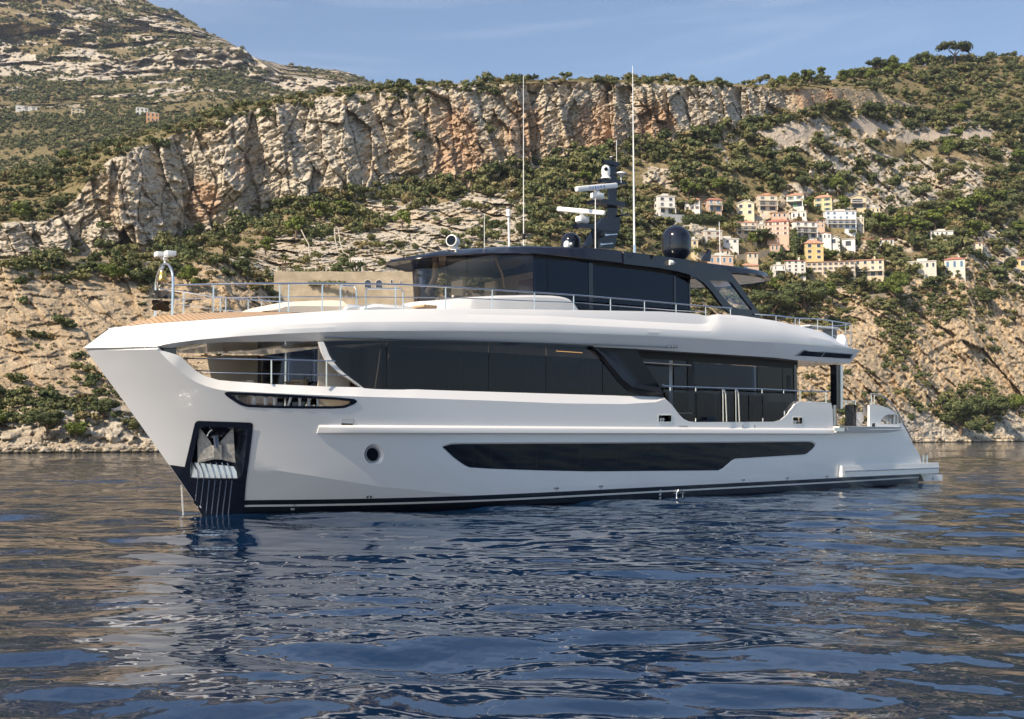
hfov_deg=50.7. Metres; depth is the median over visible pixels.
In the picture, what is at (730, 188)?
pine tree
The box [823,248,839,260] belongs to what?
broadleaf tree
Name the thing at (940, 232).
villa
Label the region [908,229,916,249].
cypress
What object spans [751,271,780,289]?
broadleaf tree
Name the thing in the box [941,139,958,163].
pine tree
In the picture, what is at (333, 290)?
stone rampart
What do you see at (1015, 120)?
shrub
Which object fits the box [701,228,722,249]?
villa
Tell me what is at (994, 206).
shrub
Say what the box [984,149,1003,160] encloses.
shrub
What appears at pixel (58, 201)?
broadleaf tree
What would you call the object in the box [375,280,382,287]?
arched window
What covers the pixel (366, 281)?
arched window
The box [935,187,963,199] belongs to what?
shrub
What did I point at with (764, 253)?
terrace wall
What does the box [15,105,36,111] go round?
villa
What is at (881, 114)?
shrub
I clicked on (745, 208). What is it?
villa
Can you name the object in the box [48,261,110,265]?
road parapet
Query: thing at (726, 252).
villa
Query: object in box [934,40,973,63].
umbrella pine
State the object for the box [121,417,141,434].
broadleaf tree
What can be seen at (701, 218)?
hedge
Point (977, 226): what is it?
pine tree
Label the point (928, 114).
shrub
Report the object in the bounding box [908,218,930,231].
pine tree
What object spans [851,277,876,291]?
broadleaf tree
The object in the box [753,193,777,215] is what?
villa
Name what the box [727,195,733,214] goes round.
cypress
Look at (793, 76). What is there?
pine tree
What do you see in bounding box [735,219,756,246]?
villa
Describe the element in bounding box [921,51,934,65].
broadleaf tree
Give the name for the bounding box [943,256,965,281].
belvedere
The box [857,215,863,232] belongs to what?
villa
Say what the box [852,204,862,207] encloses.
window
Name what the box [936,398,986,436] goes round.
broadleaf tree
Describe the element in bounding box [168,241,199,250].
broadleaf tree
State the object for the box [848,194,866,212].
villa
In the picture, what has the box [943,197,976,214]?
pine tree
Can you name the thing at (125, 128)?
woods
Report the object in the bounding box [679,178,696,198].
pine tree
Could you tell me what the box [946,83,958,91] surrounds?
shrub
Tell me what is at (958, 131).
pine tree
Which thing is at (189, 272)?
broadleaf tree
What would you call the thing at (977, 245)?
villa
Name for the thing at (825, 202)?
villa
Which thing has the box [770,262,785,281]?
annex
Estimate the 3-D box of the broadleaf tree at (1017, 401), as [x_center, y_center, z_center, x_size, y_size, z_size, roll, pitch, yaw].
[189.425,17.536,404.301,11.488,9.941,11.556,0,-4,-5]
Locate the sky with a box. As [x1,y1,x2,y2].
[147,0,1023,84]
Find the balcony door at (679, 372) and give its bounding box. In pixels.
[673,361,694,421]
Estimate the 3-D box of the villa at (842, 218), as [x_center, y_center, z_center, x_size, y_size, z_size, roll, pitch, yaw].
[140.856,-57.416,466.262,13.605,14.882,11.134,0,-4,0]
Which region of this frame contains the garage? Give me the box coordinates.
[841,238,855,251]
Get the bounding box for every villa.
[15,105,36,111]
[71,108,84,115]
[136,107,147,114]
[146,112,158,123]
[653,193,675,215]
[684,198,701,214]
[690,237,698,260]
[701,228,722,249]
[704,198,722,215]
[707,253,733,265]
[718,250,730,254]
[722,236,738,254]
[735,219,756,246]
[736,199,754,220]
[743,263,759,269]
[745,252,758,264]
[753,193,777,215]
[756,222,765,240]
[766,217,789,251]
[767,244,783,257]
[770,212,787,219]
[786,193,805,210]
[789,220,818,239]
[791,209,806,220]
[814,193,833,214]
[815,219,824,232]
[818,232,832,250]
[822,209,856,236]
[831,235,840,254]
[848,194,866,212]
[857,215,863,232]
[861,238,894,246]
[866,205,879,217]
[907,258,936,278]
[927,229,953,240]
[974,242,982,252]
[1016,257,1023,269]
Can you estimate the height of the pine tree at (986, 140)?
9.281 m
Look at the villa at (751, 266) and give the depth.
407.62 m
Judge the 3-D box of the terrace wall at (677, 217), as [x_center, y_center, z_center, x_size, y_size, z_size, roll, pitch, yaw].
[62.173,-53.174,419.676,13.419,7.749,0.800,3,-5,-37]
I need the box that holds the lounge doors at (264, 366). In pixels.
[258,349,317,405]
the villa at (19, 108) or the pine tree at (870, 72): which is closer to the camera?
the pine tree at (870, 72)
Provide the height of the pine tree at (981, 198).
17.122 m
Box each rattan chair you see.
[277,381,295,405]
[282,379,308,405]
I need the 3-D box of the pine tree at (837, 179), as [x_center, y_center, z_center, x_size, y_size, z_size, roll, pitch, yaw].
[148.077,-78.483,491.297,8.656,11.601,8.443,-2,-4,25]
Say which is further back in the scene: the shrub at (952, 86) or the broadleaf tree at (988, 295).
the shrub at (952, 86)
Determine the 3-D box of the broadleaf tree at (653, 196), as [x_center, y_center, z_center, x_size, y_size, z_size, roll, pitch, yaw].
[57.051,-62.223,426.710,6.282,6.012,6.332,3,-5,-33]
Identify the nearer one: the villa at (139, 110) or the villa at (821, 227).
the villa at (821, 227)
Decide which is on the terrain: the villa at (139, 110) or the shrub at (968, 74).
the shrub at (968, 74)
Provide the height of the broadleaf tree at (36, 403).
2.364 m
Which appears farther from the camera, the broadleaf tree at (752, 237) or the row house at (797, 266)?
the broadleaf tree at (752, 237)
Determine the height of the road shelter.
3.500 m
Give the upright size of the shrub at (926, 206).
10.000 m
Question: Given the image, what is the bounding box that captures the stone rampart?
[274,271,413,304]
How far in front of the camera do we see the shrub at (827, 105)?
538.38 m
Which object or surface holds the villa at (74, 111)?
on the mountain
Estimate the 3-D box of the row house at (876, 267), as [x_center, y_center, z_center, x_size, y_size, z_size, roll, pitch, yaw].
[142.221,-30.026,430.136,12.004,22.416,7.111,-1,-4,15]
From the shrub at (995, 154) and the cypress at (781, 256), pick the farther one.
the shrub at (995, 154)
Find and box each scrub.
[0,53,1023,429]
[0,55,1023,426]
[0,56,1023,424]
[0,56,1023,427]
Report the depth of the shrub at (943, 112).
618.98 m
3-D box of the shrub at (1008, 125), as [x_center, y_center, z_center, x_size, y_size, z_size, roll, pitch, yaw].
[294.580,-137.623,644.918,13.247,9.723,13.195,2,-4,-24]
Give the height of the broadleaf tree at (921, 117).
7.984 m
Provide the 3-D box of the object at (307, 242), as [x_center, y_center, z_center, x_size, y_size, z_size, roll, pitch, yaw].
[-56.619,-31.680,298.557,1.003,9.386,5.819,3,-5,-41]
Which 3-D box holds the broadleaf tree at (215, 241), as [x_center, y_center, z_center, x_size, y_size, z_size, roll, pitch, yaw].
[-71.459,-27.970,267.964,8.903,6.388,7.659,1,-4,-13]
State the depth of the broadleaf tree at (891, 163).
537.76 m
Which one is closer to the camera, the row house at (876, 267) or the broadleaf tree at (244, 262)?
the broadleaf tree at (244, 262)
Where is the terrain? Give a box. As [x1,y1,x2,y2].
[0,56,1023,452]
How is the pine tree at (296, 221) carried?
on the terrain
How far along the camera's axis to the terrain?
402.24 m
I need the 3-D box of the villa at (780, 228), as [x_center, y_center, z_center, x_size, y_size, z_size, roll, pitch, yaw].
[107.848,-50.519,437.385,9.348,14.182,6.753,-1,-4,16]
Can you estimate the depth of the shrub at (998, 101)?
670.67 m
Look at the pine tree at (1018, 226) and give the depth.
525.22 m
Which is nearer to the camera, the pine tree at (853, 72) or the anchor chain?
the anchor chain
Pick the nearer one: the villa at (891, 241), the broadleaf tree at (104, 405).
the broadleaf tree at (104, 405)
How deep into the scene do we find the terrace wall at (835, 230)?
459.86 m
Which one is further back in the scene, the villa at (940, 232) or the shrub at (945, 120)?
the shrub at (945, 120)
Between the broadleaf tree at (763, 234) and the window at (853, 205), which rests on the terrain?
the broadleaf tree at (763, 234)
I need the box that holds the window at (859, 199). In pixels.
[852,198,862,201]
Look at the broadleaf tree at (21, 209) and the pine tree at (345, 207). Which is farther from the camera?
the pine tree at (345, 207)
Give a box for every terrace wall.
[659,214,683,224]
[735,250,769,260]
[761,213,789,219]
[829,228,844,232]
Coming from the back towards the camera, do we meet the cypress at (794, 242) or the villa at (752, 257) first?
the cypress at (794, 242)
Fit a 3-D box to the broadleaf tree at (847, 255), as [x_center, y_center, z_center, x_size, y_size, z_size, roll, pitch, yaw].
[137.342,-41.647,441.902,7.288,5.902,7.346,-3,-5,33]
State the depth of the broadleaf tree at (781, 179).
468.58 m
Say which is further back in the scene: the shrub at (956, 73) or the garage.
the shrub at (956, 73)
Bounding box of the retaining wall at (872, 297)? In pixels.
[866,293,884,302]
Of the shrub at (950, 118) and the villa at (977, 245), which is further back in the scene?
the shrub at (950, 118)
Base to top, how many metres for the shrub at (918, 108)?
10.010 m
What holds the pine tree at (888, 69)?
on the terrain
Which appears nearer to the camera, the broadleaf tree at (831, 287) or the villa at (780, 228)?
the broadleaf tree at (831, 287)
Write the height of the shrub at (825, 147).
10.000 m
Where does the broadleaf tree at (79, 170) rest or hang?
on the terrain
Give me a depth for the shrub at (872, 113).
568.72 m
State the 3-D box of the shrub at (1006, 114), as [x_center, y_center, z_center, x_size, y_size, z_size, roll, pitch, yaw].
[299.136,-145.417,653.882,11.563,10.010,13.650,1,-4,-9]
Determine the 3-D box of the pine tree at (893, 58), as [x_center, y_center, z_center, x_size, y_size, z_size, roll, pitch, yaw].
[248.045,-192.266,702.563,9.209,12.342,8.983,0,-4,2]
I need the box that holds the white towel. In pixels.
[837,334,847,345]
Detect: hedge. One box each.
[279,268,361,271]
[308,279,346,286]
[682,213,723,224]
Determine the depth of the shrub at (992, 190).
550.15 m
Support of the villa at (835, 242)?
on the terrain
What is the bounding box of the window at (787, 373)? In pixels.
[782,368,793,394]
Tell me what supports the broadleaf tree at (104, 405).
on the terrain
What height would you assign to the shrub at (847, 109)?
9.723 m
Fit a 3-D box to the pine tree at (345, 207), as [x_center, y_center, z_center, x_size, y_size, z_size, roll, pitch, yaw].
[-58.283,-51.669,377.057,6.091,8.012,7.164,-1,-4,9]
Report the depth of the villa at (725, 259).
397.82 m
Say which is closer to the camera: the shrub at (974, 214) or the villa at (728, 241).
the villa at (728, 241)
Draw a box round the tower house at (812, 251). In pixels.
[800,238,823,262]
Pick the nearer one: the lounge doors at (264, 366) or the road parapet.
the lounge doors at (264, 366)
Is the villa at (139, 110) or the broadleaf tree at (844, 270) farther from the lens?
the villa at (139, 110)
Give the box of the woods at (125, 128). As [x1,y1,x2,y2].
[0,0,374,171]
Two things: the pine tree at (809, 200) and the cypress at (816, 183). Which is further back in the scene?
the cypress at (816, 183)
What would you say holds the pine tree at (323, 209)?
on the terrain
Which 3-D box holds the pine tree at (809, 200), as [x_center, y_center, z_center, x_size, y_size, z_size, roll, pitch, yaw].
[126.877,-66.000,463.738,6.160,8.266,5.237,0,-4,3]
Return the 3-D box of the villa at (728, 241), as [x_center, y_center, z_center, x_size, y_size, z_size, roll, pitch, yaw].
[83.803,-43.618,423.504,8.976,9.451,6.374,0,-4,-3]
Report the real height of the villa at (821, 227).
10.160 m
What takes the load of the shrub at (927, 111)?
on the terrain
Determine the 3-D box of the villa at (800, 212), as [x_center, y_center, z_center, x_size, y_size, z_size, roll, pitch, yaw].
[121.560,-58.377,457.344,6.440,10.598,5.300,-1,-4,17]
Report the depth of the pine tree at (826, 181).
484.93 m
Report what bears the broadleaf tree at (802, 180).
on the terrain
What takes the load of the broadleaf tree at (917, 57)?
on the terrain
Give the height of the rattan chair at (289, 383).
0.917 m
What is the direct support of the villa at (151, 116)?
on the mountain
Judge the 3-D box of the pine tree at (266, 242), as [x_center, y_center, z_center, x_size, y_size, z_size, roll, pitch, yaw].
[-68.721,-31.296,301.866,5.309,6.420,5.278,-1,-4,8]
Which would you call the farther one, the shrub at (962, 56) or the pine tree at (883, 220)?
the shrub at (962, 56)
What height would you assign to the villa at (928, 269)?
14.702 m
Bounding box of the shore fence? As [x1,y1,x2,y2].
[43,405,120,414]
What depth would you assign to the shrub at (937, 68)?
721.40 m
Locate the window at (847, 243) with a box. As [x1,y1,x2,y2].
[845,241,850,245]
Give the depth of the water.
14.21 m
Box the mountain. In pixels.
[0,0,373,169]
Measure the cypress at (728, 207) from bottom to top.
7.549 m
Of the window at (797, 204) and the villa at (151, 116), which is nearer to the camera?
the window at (797, 204)
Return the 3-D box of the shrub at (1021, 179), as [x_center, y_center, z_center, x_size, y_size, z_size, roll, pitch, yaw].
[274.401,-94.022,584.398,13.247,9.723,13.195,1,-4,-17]
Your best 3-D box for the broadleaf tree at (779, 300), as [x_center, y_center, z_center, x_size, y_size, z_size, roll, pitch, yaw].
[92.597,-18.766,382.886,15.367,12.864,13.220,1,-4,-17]
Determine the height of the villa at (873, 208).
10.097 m
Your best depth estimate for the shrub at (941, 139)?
594.08 m
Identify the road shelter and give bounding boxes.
[351,258,363,267]
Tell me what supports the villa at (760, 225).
on the terrain
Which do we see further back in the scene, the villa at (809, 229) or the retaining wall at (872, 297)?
the villa at (809, 229)
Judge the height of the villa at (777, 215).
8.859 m
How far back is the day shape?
29.61 m
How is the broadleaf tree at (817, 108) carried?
on the terrain
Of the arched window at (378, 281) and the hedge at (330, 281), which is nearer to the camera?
the hedge at (330, 281)
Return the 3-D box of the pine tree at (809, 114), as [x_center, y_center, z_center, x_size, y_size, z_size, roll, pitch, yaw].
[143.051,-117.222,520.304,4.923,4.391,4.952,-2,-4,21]
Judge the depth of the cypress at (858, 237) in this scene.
455.18 m
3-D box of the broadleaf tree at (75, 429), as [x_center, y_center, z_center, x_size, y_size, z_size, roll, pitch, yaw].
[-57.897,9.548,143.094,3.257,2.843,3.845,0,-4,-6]
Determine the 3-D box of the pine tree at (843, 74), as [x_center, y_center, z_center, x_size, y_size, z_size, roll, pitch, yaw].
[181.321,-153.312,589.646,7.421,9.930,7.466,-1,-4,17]
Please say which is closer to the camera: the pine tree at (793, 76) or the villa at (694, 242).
the villa at (694, 242)
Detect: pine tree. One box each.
[57,149,72,157]
[255,236,275,255]
[283,215,306,242]
[310,201,333,219]
[335,200,352,213]
[392,209,411,231]
[575,169,593,183]
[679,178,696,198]
[696,183,703,197]
[710,176,726,193]
[722,182,738,195]
[776,75,785,88]
[788,72,799,82]
[800,69,818,84]
[803,196,814,212]
[804,112,812,120]
[815,66,825,78]
[821,176,833,189]
[829,174,847,195]
[837,69,850,83]
[847,68,856,79]
[854,68,866,80]
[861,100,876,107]
[864,57,889,69]
[864,68,877,79]
[871,212,891,235]
[882,62,898,77]
[888,54,899,62]
[889,212,911,238]
[896,63,912,78]
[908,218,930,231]
[919,275,944,296]
[922,208,945,230]
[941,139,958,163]
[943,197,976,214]
[949,126,963,138]
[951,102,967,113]
[963,220,991,241]
[965,189,993,218]
[980,136,990,145]
[990,189,1008,201]
[1008,220,1023,239]
[1010,147,1023,163]
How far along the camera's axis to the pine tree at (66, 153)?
422.88 m
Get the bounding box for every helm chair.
[440,280,464,298]
[485,281,497,295]
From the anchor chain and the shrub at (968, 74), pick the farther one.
the shrub at (968, 74)
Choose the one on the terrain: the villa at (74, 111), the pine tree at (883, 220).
the pine tree at (883, 220)
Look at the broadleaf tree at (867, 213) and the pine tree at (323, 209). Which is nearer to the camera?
the pine tree at (323, 209)
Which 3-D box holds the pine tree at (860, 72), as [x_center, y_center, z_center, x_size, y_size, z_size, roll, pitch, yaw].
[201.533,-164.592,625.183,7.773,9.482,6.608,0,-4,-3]
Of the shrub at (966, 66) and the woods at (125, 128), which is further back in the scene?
the woods at (125, 128)
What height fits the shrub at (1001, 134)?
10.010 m
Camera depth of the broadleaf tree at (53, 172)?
398.69 m
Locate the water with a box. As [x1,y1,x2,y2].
[0,442,1023,718]
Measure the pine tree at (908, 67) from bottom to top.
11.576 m
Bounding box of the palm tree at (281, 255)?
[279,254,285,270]
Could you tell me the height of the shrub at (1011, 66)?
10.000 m
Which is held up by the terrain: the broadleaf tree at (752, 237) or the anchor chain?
the broadleaf tree at (752, 237)
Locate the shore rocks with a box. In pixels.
[0,434,1023,452]
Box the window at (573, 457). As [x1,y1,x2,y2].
[442,441,816,472]
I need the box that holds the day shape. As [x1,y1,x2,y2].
[151,282,169,311]
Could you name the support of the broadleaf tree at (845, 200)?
on the terrain
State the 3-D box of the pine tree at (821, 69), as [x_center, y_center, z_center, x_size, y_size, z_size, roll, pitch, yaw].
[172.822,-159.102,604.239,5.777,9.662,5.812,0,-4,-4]
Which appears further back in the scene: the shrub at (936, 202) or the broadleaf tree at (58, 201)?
the shrub at (936, 202)
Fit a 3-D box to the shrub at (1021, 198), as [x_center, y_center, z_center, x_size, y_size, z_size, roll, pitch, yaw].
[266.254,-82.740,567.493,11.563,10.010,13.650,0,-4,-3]
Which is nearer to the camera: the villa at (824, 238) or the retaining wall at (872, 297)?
the retaining wall at (872, 297)
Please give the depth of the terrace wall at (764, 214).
454.71 m
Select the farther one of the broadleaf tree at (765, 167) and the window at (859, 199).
the window at (859, 199)
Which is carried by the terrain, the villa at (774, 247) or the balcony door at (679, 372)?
the villa at (774, 247)
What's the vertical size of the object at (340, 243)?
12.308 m
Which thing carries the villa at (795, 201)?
on the terrain
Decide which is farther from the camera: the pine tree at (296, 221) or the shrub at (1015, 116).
the shrub at (1015, 116)
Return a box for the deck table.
[800,325,839,338]
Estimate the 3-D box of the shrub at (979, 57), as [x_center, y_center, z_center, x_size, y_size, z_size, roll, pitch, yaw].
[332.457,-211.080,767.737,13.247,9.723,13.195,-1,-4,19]
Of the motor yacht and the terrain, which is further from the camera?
the terrain
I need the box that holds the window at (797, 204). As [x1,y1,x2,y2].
[795,202,803,206]
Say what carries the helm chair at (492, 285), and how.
on the motor yacht
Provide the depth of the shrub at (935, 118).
610.57 m
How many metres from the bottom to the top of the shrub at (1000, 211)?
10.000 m
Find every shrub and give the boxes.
[815,99,836,114]
[816,142,839,156]
[835,99,851,106]
[837,103,853,115]
[860,103,879,117]
[870,110,889,122]
[904,106,922,113]
[910,201,942,209]
[921,109,934,119]
[922,200,947,207]
[924,109,935,116]
[926,115,944,127]
[927,64,942,73]
[928,73,944,81]
[932,115,948,125]
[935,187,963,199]
[936,110,946,115]
[938,136,954,143]
[939,198,955,207]
[941,68,958,76]
[942,108,953,112]
[945,112,956,123]
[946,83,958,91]
[952,207,977,217]
[957,53,970,61]
[960,61,972,71]
[961,70,981,77]
[969,65,988,73]
[972,55,989,61]
[984,97,1000,106]
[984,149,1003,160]
[985,116,1000,129]
[985,202,1006,210]
[986,187,999,197]
[987,208,1014,222]
[991,128,1013,137]
[997,110,1015,118]
[1000,63,1020,71]
[1001,117,1022,123]
[1001,122,1019,128]
[1005,133,1023,142]
[1006,163,1021,172]
[1006,182,1023,192]
[1007,115,1022,125]
[1009,177,1023,183]
[1010,192,1023,204]
[1015,71,1023,80]
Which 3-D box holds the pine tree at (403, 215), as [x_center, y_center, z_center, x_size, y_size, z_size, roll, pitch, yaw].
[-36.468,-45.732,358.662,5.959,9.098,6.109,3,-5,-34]
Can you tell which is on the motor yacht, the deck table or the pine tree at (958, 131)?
the deck table
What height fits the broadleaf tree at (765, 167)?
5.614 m
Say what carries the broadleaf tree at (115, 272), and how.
on the terrain
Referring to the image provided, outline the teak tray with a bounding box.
[411,304,436,308]
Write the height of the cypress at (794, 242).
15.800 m
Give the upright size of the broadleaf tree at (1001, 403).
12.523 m
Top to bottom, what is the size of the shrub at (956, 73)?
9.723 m
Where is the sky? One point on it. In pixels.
(734, 41)
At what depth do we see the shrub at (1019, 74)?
742.25 m
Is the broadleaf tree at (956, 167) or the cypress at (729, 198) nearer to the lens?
the cypress at (729, 198)
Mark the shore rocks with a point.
(146, 447)
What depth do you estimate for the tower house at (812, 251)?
433.09 m
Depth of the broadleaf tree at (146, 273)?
201.31 m
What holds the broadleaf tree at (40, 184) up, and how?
on the terrain
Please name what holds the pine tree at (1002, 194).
on the terrain
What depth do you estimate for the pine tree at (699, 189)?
443.05 m
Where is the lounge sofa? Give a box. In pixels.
[232,380,276,404]
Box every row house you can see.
[783,257,806,285]
[806,259,855,283]
[855,256,884,281]
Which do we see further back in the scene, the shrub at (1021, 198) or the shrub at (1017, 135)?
the shrub at (1017, 135)
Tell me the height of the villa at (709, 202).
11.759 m
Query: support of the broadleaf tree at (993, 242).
on the terrain
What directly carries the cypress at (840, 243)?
on the terrain
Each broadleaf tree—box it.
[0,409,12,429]
[9,201,33,219]
[25,410,66,435]
[27,400,44,407]
[29,179,50,190]
[44,166,64,183]
[48,195,68,211]
[61,421,89,439]
[69,165,87,177]
[86,398,122,423]
[95,262,129,284]
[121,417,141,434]
[126,267,155,283]
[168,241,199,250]
[176,264,199,287]
[206,233,241,254]
[231,257,251,277]
[650,194,656,203]
[746,232,757,244]
[748,289,798,320]
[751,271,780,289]
[753,227,776,247]
[760,166,772,170]
[767,174,784,189]
[778,278,829,317]
[795,174,811,190]
[810,105,823,118]
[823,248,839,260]
[823,281,837,303]
[835,265,853,284]
[838,195,850,208]
[838,251,855,259]
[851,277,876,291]
[856,209,872,217]
[877,271,910,302]
[882,157,898,169]
[908,53,922,66]
[910,114,924,127]
[918,73,927,84]
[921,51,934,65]
[931,159,965,185]
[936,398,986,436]
[967,394,1012,423]
[973,285,999,309]
[986,237,1009,256]
[1007,394,1023,416]
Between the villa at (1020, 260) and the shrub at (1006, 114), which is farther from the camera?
the shrub at (1006, 114)
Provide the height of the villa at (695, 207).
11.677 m
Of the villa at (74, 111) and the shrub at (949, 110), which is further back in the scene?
the villa at (74, 111)
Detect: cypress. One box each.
[725,200,730,213]
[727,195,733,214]
[779,244,783,260]
[787,227,800,259]
[813,171,817,189]
[838,235,841,251]
[855,231,861,246]
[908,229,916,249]
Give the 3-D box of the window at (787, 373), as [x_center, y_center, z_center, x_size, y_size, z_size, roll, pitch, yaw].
[11.123,1.531,43.509,0.723,2.370,0.062,3,-5,-39]
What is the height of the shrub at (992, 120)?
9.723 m
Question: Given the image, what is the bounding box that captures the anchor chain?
[181,485,183,514]
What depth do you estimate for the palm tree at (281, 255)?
273.94 m
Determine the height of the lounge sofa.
0.740 m
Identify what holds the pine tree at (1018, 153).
on the terrain
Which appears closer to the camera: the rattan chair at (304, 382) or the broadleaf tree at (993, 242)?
the rattan chair at (304, 382)
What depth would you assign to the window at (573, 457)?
36.21 m
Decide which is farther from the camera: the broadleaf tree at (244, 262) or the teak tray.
the broadleaf tree at (244, 262)
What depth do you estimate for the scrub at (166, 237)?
416.46 m
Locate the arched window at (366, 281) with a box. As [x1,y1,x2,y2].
[364,279,371,287]
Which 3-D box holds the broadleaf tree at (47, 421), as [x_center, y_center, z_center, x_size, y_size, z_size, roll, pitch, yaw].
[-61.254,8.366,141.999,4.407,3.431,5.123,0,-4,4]
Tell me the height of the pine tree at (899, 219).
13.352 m
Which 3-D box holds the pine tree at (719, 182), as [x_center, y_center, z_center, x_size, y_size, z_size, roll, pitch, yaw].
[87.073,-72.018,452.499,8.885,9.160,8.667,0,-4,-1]
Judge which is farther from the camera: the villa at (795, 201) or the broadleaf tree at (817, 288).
the villa at (795, 201)
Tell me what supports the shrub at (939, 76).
on the terrain
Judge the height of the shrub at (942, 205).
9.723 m
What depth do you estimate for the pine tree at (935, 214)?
494.26 m
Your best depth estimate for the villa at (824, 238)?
447.91 m
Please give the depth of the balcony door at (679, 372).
39.58 m
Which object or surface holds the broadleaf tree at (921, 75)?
on the terrain
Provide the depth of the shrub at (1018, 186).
574.76 m
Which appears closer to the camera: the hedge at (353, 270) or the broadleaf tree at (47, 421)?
the broadleaf tree at (47, 421)
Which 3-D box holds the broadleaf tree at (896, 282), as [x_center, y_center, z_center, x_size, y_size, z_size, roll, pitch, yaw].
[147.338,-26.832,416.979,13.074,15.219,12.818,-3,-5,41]
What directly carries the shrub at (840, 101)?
on the terrain
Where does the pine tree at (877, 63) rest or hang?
on the terrain
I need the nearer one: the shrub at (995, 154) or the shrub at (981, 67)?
the shrub at (995, 154)
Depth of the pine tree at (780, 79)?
529.11 m
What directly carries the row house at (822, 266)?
on the terrain
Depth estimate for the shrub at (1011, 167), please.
590.34 m
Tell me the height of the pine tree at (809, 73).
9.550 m
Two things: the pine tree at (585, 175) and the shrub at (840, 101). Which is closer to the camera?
the pine tree at (585, 175)
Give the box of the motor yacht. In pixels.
[84,66,941,515]

